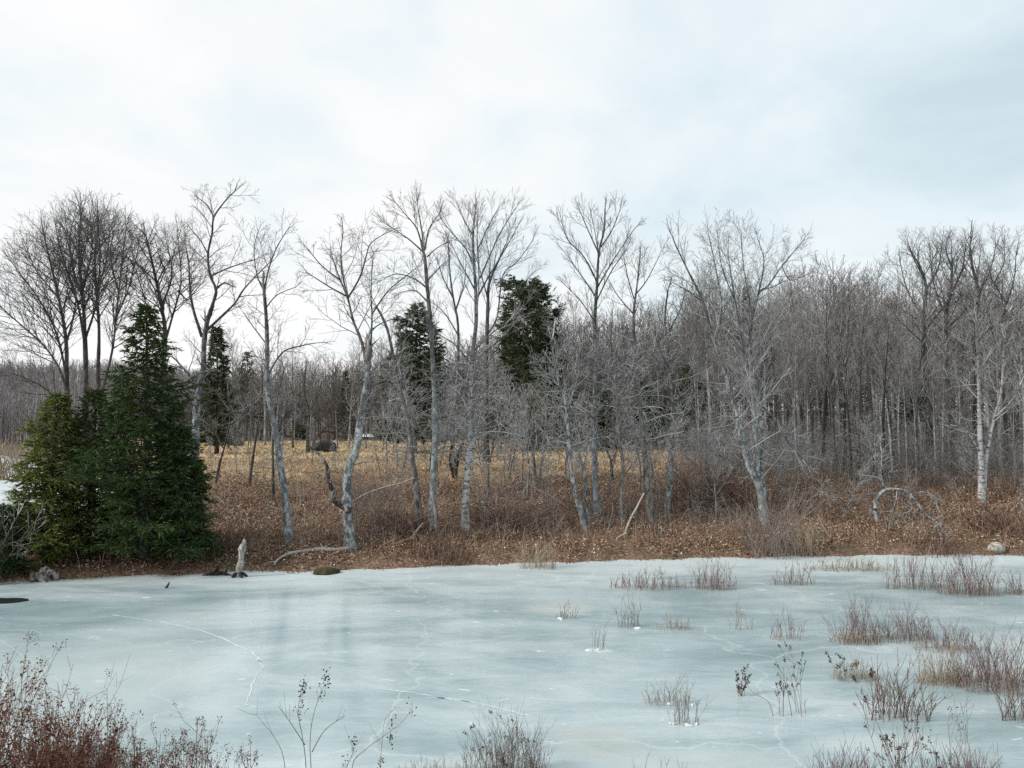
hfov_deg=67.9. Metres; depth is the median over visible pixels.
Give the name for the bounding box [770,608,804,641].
shrub
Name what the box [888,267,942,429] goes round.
bare tree
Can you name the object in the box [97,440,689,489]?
meadow grass
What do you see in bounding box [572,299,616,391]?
bare tree
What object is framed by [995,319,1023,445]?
bare tree
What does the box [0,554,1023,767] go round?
pond ice
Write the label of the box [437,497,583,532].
bush
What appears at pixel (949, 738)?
dead weed
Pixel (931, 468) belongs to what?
sapling
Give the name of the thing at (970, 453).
sapling
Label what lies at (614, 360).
bare tree
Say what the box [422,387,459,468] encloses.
sapling
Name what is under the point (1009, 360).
bare tree
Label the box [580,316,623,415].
bare tree
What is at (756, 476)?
bare tree
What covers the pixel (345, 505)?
bare tree
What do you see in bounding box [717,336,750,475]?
bare tree
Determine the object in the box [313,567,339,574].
mossy mound
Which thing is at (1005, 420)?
bare tree
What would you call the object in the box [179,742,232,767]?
dead weed
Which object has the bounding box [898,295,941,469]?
bare tree
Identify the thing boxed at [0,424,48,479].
bush
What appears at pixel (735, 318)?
bare tree
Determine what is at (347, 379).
spruce tree
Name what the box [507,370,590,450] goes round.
evergreen tree
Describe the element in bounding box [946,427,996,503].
sapling
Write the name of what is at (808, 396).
bare tree
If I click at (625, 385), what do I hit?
bare tree
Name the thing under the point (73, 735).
dead weed
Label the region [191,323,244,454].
spruce tree
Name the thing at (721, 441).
sapling
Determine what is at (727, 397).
bare tree
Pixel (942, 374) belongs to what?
birch tree
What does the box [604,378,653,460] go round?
sapling
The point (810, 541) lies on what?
bush
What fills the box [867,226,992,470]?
bare tree
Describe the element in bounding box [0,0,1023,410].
sky
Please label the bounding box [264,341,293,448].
bare tree
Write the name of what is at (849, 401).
birch tree
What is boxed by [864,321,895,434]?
bare tree
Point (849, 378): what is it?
bare tree
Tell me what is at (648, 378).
bare tree
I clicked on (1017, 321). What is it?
bare tree
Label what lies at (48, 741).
dead weed
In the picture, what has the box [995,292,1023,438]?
bare tree
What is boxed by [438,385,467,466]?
sapling
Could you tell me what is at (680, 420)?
sapling
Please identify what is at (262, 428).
bare tree
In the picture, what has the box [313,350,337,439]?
bare tree
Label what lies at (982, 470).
birch tree
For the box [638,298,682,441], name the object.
bare tree
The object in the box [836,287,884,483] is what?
bare tree
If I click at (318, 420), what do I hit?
bare tree
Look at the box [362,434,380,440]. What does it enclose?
shed
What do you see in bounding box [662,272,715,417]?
bare tree
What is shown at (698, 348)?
bare tree
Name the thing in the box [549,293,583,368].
bare tree
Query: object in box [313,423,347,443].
dead tree
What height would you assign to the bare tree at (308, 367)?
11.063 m
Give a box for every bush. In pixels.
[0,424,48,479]
[207,518,263,556]
[312,439,446,531]
[329,506,480,539]
[403,525,486,566]
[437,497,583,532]
[509,532,560,569]
[637,445,793,510]
[693,464,837,559]
[783,507,824,557]
[894,521,976,557]
[943,493,1023,538]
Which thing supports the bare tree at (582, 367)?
on the ground at (857, 548)
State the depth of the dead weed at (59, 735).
5.96 m
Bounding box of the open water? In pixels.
[0,598,28,603]
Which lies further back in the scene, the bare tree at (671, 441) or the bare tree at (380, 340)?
the bare tree at (380, 340)
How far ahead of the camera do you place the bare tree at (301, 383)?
110.61 m
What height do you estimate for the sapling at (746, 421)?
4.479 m
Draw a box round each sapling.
[200,380,258,484]
[205,434,217,467]
[223,350,283,485]
[224,416,249,473]
[231,356,260,441]
[244,418,263,465]
[264,357,308,500]
[268,432,291,471]
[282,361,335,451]
[300,421,318,460]
[328,441,339,471]
[363,424,390,479]
[366,376,408,463]
[376,349,429,468]
[377,386,418,465]
[381,450,404,501]
[393,417,419,454]
[396,449,418,494]
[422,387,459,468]
[429,420,452,467]
[437,382,459,460]
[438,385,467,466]
[456,401,484,470]
[463,420,485,479]
[467,353,512,452]
[474,407,520,518]
[476,352,527,459]
[488,365,536,469]
[492,380,536,468]
[496,428,516,477]
[499,409,536,478]
[501,386,549,488]
[501,392,546,497]
[508,410,531,466]
[513,381,555,482]
[517,384,537,450]
[524,382,557,452]
[525,419,555,482]
[528,443,560,503]
[532,367,564,452]
[532,443,553,483]
[541,401,589,478]
[552,386,591,494]
[557,411,589,479]
[564,395,601,461]
[567,437,591,492]
[585,402,621,481]
[585,426,604,474]
[597,411,637,492]
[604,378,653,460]
[606,393,652,492]
[623,432,650,489]
[628,428,675,511]
[634,411,669,492]
[657,388,700,468]
[660,448,685,500]
[663,447,694,474]
[684,385,734,505]
[685,423,697,464]
[686,470,709,519]
[689,394,757,485]
[695,431,730,519]
[719,440,735,464]
[731,409,770,490]
[752,434,778,485]
[766,418,805,502]
[799,438,813,478]
[807,448,821,477]
[824,443,838,478]
[830,455,880,521]
[840,411,880,480]
[850,417,903,510]
[864,462,885,500]
[897,465,920,510]
[922,456,938,484]
[941,471,958,501]
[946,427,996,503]
[951,421,990,490]
[985,435,1008,479]
[1017,477,1023,521]
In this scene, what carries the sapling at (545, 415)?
on the ground at (857, 548)
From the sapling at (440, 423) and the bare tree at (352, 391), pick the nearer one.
the sapling at (440, 423)
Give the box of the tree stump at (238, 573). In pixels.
[231,539,248,577]
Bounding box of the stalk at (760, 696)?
[741,674,772,715]
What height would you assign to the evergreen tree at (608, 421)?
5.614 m
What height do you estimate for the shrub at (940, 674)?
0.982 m
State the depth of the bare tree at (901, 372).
41.01 m
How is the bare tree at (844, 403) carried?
on the ground at (857, 548)
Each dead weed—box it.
[0,630,54,767]
[0,639,67,763]
[0,646,38,754]
[0,657,73,767]
[0,659,48,767]
[0,668,27,762]
[0,678,87,767]
[0,698,92,766]
[0,714,31,767]
[0,726,66,767]
[1,688,76,767]
[1,694,104,767]
[6,711,60,765]
[7,736,115,767]
[8,681,84,767]
[11,665,121,767]
[15,697,99,767]
[28,683,104,767]
[31,713,115,765]
[44,681,83,747]
[49,727,187,767]
[51,703,118,766]
[52,713,133,767]
[59,703,141,767]
[62,730,117,767]
[68,703,130,767]
[69,710,143,767]
[70,734,137,767]
[84,725,145,767]
[96,741,157,767]
[99,740,170,767]
[102,656,129,764]
[102,735,152,767]
[104,732,137,767]
[118,719,144,767]
[121,752,143,767]
[131,739,196,767]
[137,719,219,767]
[147,737,200,767]
[159,733,193,767]
[160,740,211,767]
[165,717,221,767]
[169,700,222,767]
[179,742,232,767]
[204,744,250,767]
[234,734,261,767]
[237,667,344,766]
[342,697,416,767]
[923,707,963,767]
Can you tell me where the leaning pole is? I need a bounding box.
[624,493,644,535]
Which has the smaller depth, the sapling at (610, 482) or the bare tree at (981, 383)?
the sapling at (610, 482)
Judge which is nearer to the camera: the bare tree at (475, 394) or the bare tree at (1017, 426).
the bare tree at (475, 394)
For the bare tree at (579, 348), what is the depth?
93.43 m
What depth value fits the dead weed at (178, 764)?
6.23 m
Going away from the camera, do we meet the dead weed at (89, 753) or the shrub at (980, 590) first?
the dead weed at (89, 753)
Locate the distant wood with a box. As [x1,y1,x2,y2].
[111,275,1023,438]
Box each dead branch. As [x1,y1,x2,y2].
[410,523,423,539]
[431,492,436,531]
[516,480,568,509]
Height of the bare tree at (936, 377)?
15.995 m
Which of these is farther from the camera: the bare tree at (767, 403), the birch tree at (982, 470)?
the bare tree at (767, 403)
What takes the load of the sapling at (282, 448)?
on the ground at (857, 548)
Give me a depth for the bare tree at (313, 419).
87.24 m
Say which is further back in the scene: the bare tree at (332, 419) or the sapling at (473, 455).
the bare tree at (332, 419)
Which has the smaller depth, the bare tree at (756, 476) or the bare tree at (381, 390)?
the bare tree at (756, 476)
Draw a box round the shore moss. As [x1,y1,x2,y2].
[13,507,1023,577]
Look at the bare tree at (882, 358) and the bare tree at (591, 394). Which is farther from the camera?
the bare tree at (591, 394)
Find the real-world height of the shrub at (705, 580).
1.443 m
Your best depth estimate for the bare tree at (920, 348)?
77.33 m
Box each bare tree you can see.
[0,205,125,489]
[4,188,140,490]
[51,190,172,478]
[95,213,226,462]
[148,178,279,498]
[212,209,333,544]
[224,325,246,435]
[224,342,245,441]
[233,378,244,435]
[237,402,244,435]
[242,372,259,450]
[244,377,258,440]
[245,360,263,436]
[246,344,279,444]
[250,362,269,439]
[259,356,284,442]
[259,403,270,441]
[259,410,268,440]
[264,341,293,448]
[270,355,291,421]
[271,337,303,447]
[271,352,299,451]
[278,402,288,436]
[285,209,440,551]
[288,355,313,426]
[290,364,306,440]
[290,368,307,426]
[295,418,303,439]
[297,357,323,444]
[299,358,322,426]
[301,353,326,428]
[303,367,326,450]
[306,408,317,431]
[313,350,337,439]
[313,401,323,432]
[318,354,350,440]
[320,391,331,439]
[325,362,347,446]
[325,405,339,439]
[327,381,343,437]
[336,350,358,437]
[337,342,363,446]
[338,398,351,438]
[340,337,372,428]
[343,417,353,436]
[347,402,356,438]
[355,343,378,439]
[358,360,377,433]
[360,365,378,448]
[361,297,448,522]
[364,331,392,442]
[366,183,479,532]
[366,374,381,433]
[373,341,390,450]
[374,369,389,417]
[382,355,398,452]
[423,228,476,461]
[435,339,453,428]
[437,362,455,435]
[443,331,468,441]
[443,338,482,432]
[458,356,493,426]
[459,337,484,427]
[462,222,547,462]
[464,335,481,430]
[467,318,500,445]
[472,374,501,445]
[475,322,497,427]
[475,329,497,420]
[481,315,508,441]
[489,367,520,448]
[498,388,522,449]
[517,337,539,403]
[526,302,618,530]
[533,192,648,515]
[548,322,577,446]
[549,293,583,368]
[557,314,592,395]
[558,321,584,410]
[559,291,603,413]
[563,319,591,398]
[564,422,599,528]
[566,313,600,406]
[566,316,601,436]
[566,362,593,419]
[566,367,589,420]
[567,383,587,436]
[572,298,662,523]
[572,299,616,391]
[577,337,592,422]
[579,374,605,442]
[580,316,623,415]
[581,338,593,403]
[588,331,627,388]
[593,234,700,523]
[600,338,628,391]
[605,305,650,398]
[606,365,623,411]
[608,310,654,382]
[612,307,646,385]
[614,325,635,387]
[616,361,642,431]
[616,366,647,448]
[619,389,644,447]
[621,295,662,388]
[629,271,714,512]
[629,306,664,387]
[637,338,668,421]
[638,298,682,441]
[639,293,675,442]
[641,364,667,412]
[642,357,668,401]
[649,299,685,404]
[652,341,681,408]
[656,205,845,523]
[658,370,679,446]
[660,334,698,443]
[661,387,679,428]
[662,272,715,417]
[669,282,711,363]
[669,301,701,372]
[670,298,693,409]
[673,294,712,362]
[673,296,709,448]
[675,266,738,444]
[677,258,728,443]
[679,305,728,430]
[683,291,716,414]
[685,338,711,463]
[692,315,731,429]
[696,322,738,448]
[698,352,722,420]
[700,312,736,467]
[701,275,736,421]
[703,285,744,422]
[703,340,735,432]
[706,269,742,431]
[711,345,732,436]
[711,362,742,439]
[716,266,757,439]
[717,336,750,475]
[727,272,767,433]
[727,330,771,464]
[731,294,768,439]
[732,313,766,453]
[735,286,755,433]
[737,287,793,442]
[738,301,784,422]
[738,310,786,438]
[739,280,797,427]
[741,329,776,437]
[742,298,785,440]
[744,335,770,448]
[745,292,799,459]
[762,281,812,440]
[763,323,812,465]
[763,330,787,452]
[764,274,821,433]
[764,320,782,439]
[765,290,790,414]
[765,328,801,437]
[766,270,811,429]
[767,251,818,428]
[768,335,813,460]
[770,304,805,435]
[770,356,793,458]
[771,287,806,446]
[772,318,810,478]
[780,316,818,443]
[781,285,814,435]
[781,296,817,429]
[783,256,824,437]
[787,272,850,449]
[789,256,836,444]
[790,297,821,463]
[792,338,820,462]
[800,252,872,452]
[800,270,859,455]
[800,288,838,409]
[800,317,855,431]
[800,326,829,446]
[803,314,822,438]
[803,318,837,444]
[807,320,847,432]
[809,308,847,478]
[812,261,867,444]
[814,296,849,428]
[814,307,837,471]
[814,320,865,432]
[821,285,868,431]
[823,264,872,431]
[825,279,875,454]
[828,278,872,471]
[829,318,862,481]
[832,294,865,440]
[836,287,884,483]
[837,270,895,433]
[839,328,873,430]
[845,314,875,471]
[846,261,902,428]
[846,289,885,475]
[848,290,901,464]
[852,249,899,427]
[859,292,920,452]
[860,274,935,452]
[860,283,910,416]
[862,292,903,437]
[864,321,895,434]
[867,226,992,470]
[867,309,907,453]
[868,305,907,481]
[882,324,928,454]
[887,310,925,478]
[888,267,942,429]
[890,322,930,417]
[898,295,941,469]
[898,339,937,484]
[903,246,971,419]
[904,223,1001,466]
[904,306,939,437]
[905,304,960,431]
[913,290,965,449]
[917,355,948,483]
[927,220,1023,463]
[927,306,981,439]
[927,316,942,432]
[929,348,964,472]
[931,284,972,444]
[932,287,990,446]
[936,349,975,479]
[937,320,991,432]
[944,289,1007,463]
[946,268,1017,444]
[949,251,1023,462]
[950,270,1000,444]
[952,280,991,437]
[953,268,1018,454]
[953,320,997,439]
[955,264,1005,408]
[965,275,1023,441]
[970,262,1021,421]
[980,290,1022,442]
[980,311,1021,443]
[981,307,1014,473]
[986,302,1023,450]
[987,264,1023,437]
[987,274,1023,448]
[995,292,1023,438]
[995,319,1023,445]
[995,349,1022,465]
[1002,283,1023,415]
[1016,315,1023,387]
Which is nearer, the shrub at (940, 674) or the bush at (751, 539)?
the shrub at (940, 674)
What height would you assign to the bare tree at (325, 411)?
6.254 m
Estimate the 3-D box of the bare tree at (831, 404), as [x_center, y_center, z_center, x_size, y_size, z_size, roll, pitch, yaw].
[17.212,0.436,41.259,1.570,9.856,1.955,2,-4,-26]
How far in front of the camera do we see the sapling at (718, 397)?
35.94 m
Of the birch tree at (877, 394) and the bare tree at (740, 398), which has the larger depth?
the bare tree at (740, 398)
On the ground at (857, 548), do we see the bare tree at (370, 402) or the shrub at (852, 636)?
the bare tree at (370, 402)
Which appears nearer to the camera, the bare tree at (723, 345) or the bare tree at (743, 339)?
the bare tree at (723, 345)
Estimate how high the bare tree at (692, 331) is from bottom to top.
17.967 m
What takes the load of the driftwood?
on the ground at (857, 548)
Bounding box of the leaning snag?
[449,438,464,477]
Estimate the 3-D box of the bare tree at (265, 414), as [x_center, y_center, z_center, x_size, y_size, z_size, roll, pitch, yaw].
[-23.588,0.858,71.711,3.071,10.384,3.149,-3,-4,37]
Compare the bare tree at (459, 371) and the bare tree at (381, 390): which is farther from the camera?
the bare tree at (459, 371)
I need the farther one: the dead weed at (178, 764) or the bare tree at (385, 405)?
the bare tree at (385, 405)
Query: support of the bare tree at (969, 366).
on the ground at (857, 548)
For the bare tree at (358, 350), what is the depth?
73.33 m
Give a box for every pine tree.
[234,351,268,441]
[780,300,827,407]
[821,310,865,440]
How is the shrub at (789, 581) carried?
on the pond ice at (446, 649)
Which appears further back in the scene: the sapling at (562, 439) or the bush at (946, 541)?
the sapling at (562, 439)
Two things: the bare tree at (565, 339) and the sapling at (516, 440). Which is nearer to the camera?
the sapling at (516, 440)
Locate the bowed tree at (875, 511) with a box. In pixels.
[848,432,952,541]
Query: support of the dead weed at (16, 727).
on the ground at (857, 548)
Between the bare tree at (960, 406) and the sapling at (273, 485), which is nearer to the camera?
the sapling at (273, 485)
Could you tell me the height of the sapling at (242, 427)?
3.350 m
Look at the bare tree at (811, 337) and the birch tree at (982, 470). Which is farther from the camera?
the bare tree at (811, 337)
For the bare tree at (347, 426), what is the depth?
89.75 m
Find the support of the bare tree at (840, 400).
on the ground at (857, 548)
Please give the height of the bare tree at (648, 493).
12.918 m
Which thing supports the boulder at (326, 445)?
on the ground at (857, 548)
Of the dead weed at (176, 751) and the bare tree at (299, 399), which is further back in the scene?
the bare tree at (299, 399)
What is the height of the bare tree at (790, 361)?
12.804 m
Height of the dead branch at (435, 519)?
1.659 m
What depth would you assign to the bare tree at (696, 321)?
76.11 m
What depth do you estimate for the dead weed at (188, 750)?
6.26 m
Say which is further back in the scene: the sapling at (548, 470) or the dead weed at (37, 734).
the sapling at (548, 470)
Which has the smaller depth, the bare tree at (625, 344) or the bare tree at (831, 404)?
the bare tree at (831, 404)
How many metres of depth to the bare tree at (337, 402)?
101.53 m
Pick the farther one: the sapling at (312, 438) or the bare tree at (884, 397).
the sapling at (312, 438)
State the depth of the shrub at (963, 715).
11.72 m
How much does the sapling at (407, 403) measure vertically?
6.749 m
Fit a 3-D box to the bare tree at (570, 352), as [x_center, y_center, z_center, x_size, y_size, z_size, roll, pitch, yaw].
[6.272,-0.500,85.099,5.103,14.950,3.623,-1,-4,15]
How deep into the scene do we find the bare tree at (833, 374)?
54.10 m
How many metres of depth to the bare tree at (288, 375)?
57.60 m
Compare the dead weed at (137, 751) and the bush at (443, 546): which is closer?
the dead weed at (137, 751)
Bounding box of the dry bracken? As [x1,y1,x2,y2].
[5,453,1023,566]
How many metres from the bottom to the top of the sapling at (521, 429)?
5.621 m
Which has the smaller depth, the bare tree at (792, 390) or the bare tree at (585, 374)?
the bare tree at (792, 390)
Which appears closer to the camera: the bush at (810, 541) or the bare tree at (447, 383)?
the bush at (810, 541)
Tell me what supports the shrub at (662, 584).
on the pond ice at (446, 649)
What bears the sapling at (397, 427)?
on the ground at (857, 548)
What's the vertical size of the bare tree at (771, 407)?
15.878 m
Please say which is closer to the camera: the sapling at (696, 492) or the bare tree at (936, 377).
the sapling at (696, 492)
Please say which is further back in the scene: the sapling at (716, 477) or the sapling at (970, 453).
the sapling at (970, 453)
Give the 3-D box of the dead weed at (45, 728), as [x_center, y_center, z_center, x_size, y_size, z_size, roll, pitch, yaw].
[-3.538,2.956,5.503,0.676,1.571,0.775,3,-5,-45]
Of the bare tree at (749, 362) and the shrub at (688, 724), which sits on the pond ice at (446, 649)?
the shrub at (688, 724)
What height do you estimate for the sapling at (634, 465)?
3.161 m
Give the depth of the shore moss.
29.64 m
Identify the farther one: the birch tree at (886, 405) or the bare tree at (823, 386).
the bare tree at (823, 386)
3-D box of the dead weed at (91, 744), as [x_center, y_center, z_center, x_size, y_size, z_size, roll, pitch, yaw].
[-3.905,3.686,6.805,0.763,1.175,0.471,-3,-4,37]
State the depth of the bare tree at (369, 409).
65.58 m
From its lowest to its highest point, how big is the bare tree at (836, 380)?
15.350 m
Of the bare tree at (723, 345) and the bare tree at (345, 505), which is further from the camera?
the bare tree at (723, 345)
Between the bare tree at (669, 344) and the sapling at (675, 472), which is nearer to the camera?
the sapling at (675, 472)
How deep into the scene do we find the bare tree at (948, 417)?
42.90 m
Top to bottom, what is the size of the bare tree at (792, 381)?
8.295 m
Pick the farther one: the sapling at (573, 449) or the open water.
the sapling at (573, 449)
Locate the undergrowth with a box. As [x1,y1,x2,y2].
[33,410,1023,557]
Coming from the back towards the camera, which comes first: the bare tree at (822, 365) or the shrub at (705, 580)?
the bare tree at (822, 365)
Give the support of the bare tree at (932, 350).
on the ground at (857, 548)
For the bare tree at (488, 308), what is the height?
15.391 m
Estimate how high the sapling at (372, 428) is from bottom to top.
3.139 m
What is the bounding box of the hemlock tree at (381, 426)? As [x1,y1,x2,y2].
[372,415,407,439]
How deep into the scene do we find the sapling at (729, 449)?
41.19 m
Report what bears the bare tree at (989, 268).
on the ground at (857, 548)
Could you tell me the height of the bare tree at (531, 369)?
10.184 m
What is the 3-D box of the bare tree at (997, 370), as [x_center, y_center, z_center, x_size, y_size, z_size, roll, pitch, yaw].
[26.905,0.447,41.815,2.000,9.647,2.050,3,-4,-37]
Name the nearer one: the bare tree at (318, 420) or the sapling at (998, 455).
the sapling at (998, 455)
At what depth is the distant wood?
112.03 m
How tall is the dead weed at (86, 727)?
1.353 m
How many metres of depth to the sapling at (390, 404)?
43.00 m
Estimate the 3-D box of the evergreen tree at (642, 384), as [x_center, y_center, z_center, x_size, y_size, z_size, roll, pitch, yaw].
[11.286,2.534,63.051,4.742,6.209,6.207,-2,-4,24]
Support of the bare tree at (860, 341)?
on the ground at (857, 548)
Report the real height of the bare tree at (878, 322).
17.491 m
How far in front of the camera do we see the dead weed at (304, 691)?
6.82 m
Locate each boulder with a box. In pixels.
[310,440,336,451]
[987,542,1005,553]
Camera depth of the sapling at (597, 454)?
40.17 m
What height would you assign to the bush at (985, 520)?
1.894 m
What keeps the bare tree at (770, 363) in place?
on the ground at (857, 548)
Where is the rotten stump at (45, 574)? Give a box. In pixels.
[29,566,59,582]
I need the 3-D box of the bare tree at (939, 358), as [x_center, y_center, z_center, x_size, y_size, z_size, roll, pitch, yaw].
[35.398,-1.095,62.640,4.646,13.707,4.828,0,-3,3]
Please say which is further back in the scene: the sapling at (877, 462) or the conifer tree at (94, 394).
the sapling at (877, 462)
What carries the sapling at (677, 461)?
on the ground at (857, 548)
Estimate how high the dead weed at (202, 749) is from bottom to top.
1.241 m
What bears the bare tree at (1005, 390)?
on the ground at (857, 548)
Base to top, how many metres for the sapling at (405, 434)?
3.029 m
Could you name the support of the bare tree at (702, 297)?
on the ground at (857, 548)
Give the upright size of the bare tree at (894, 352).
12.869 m
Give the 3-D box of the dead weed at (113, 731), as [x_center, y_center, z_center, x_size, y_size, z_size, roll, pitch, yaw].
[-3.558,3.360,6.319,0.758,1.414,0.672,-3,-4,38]
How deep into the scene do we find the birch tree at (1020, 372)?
40.16 m
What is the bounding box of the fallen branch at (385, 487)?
[339,477,414,512]
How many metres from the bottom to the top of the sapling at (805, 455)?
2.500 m
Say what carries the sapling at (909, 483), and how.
on the ground at (857, 548)
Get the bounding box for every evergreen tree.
[287,423,306,438]
[371,301,452,452]
[477,273,577,447]
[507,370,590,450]
[581,386,633,449]
[619,379,670,446]
[663,362,716,451]
[891,345,931,442]
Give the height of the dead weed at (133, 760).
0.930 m
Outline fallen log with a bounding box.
[264,545,349,565]
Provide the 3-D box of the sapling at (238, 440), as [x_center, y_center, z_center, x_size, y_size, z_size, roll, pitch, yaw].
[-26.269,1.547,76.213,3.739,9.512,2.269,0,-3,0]
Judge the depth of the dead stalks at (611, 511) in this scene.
33.09 m
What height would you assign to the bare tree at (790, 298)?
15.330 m
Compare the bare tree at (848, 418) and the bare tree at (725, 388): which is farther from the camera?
the bare tree at (725, 388)
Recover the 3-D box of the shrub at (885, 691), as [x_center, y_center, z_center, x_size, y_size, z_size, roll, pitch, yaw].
[6.409,5.032,12.771,1.552,1.202,1.114,0,-3,0]
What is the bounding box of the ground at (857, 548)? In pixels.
[0,381,1023,581]
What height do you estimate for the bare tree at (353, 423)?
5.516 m
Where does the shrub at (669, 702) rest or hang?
on the pond ice at (446, 649)
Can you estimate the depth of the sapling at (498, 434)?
47.73 m
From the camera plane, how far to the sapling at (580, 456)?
37.41 m
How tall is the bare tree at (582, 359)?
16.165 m
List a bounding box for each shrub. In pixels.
[0,498,48,567]
[0,502,40,580]
[399,751,462,767]
[454,698,556,767]
[555,601,579,619]
[585,619,608,650]
[609,563,689,590]
[612,590,644,628]
[632,749,687,767]
[641,672,694,706]
[656,613,691,630]
[667,677,713,726]
[687,544,736,590]
[728,594,752,629]
[735,666,752,696]
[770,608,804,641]
[771,559,815,585]
[774,642,807,715]
[804,729,888,767]
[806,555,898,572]
[820,584,884,646]
[825,650,880,682]
[853,693,942,767]
[855,644,954,723]
[871,593,934,644]
[881,531,948,590]
[906,737,1003,767]
[911,636,973,687]
[913,614,987,653]
[927,540,1002,596]
[942,616,1023,698]
[945,681,973,743]
[969,657,1023,720]
[997,567,1023,594]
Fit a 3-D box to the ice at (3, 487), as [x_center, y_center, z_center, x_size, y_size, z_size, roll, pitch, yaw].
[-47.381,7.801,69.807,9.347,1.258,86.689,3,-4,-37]
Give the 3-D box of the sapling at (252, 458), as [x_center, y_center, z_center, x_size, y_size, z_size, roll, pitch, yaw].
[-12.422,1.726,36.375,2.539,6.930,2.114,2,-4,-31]
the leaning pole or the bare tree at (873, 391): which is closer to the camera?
the leaning pole
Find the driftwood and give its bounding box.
[202,563,230,575]
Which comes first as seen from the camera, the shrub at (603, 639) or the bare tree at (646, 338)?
the shrub at (603, 639)
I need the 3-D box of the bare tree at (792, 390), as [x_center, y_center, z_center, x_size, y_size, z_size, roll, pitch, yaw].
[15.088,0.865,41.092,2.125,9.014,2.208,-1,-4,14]
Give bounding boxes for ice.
[0,455,104,520]
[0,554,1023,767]
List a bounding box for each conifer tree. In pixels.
[0,391,97,564]
[11,386,162,559]
[54,303,217,567]
[141,422,234,562]
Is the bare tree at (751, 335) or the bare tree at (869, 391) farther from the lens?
the bare tree at (751, 335)
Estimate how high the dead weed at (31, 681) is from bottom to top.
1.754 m
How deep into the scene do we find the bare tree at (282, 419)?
92.79 m
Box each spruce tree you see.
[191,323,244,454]
[335,370,355,438]
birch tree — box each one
[410,187,535,529]
[833,360,856,470]
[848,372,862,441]
[861,331,899,475]
[871,360,887,440]
[887,317,921,466]
[900,346,928,467]
[930,316,966,471]
[933,294,1023,502]
[1008,337,1023,484]
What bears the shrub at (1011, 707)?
on the pond ice at (446, 649)
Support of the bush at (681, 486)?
on the ground at (857, 548)
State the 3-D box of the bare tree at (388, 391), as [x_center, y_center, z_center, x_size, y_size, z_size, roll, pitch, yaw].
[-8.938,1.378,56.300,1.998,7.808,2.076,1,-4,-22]
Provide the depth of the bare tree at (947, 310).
44.94 m
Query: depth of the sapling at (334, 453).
40.19 m
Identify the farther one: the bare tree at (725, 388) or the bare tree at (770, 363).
the bare tree at (725, 388)
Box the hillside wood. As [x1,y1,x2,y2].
[0,357,277,444]
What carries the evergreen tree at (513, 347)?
on the ground at (857, 548)
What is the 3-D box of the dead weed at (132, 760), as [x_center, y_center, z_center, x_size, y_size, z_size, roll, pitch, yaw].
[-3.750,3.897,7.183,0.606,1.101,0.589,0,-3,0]
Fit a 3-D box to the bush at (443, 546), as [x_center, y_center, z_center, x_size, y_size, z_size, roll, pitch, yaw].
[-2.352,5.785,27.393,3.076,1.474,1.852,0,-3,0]
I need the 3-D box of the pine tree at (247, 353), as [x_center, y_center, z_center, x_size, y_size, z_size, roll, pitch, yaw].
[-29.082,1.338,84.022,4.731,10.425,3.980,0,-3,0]
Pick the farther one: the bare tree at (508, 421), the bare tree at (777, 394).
the bare tree at (508, 421)
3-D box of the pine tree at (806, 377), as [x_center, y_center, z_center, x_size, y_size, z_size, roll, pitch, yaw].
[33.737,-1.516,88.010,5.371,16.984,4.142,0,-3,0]
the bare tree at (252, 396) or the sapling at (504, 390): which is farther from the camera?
the bare tree at (252, 396)
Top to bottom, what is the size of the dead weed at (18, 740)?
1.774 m
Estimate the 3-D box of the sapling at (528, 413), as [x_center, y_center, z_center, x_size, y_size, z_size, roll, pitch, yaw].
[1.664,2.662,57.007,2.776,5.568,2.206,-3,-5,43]
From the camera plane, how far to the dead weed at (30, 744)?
6.14 m
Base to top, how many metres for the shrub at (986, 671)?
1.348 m
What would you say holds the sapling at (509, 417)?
on the ground at (857, 548)
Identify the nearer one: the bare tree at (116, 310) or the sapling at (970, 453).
the sapling at (970, 453)
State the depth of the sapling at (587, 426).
44.43 m
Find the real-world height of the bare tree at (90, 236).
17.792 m
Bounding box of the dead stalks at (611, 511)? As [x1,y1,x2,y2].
[15,451,1023,573]
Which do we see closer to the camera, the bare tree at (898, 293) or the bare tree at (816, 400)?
the bare tree at (898, 293)
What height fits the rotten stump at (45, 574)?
0.868 m
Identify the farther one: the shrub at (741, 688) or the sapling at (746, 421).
the sapling at (746, 421)
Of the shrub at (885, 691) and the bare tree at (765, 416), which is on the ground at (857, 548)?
the bare tree at (765, 416)
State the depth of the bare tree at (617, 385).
75.06 m
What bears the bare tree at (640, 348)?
on the ground at (857, 548)
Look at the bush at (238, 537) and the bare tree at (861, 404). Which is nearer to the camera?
the bush at (238, 537)
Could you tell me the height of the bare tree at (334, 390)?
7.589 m
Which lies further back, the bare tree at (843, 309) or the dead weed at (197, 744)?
the bare tree at (843, 309)
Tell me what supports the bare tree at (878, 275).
on the ground at (857, 548)
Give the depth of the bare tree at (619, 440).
32.28 m
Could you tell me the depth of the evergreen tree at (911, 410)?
61.64 m
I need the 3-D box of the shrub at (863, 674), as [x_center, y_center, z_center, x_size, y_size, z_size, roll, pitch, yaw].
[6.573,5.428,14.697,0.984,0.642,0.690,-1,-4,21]
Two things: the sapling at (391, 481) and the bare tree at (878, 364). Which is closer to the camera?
the sapling at (391, 481)
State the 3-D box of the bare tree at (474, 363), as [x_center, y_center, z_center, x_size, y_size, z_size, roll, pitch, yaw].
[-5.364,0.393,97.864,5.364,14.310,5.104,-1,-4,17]
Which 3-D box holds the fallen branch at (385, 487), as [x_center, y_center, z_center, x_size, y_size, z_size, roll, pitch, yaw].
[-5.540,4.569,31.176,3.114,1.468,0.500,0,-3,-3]

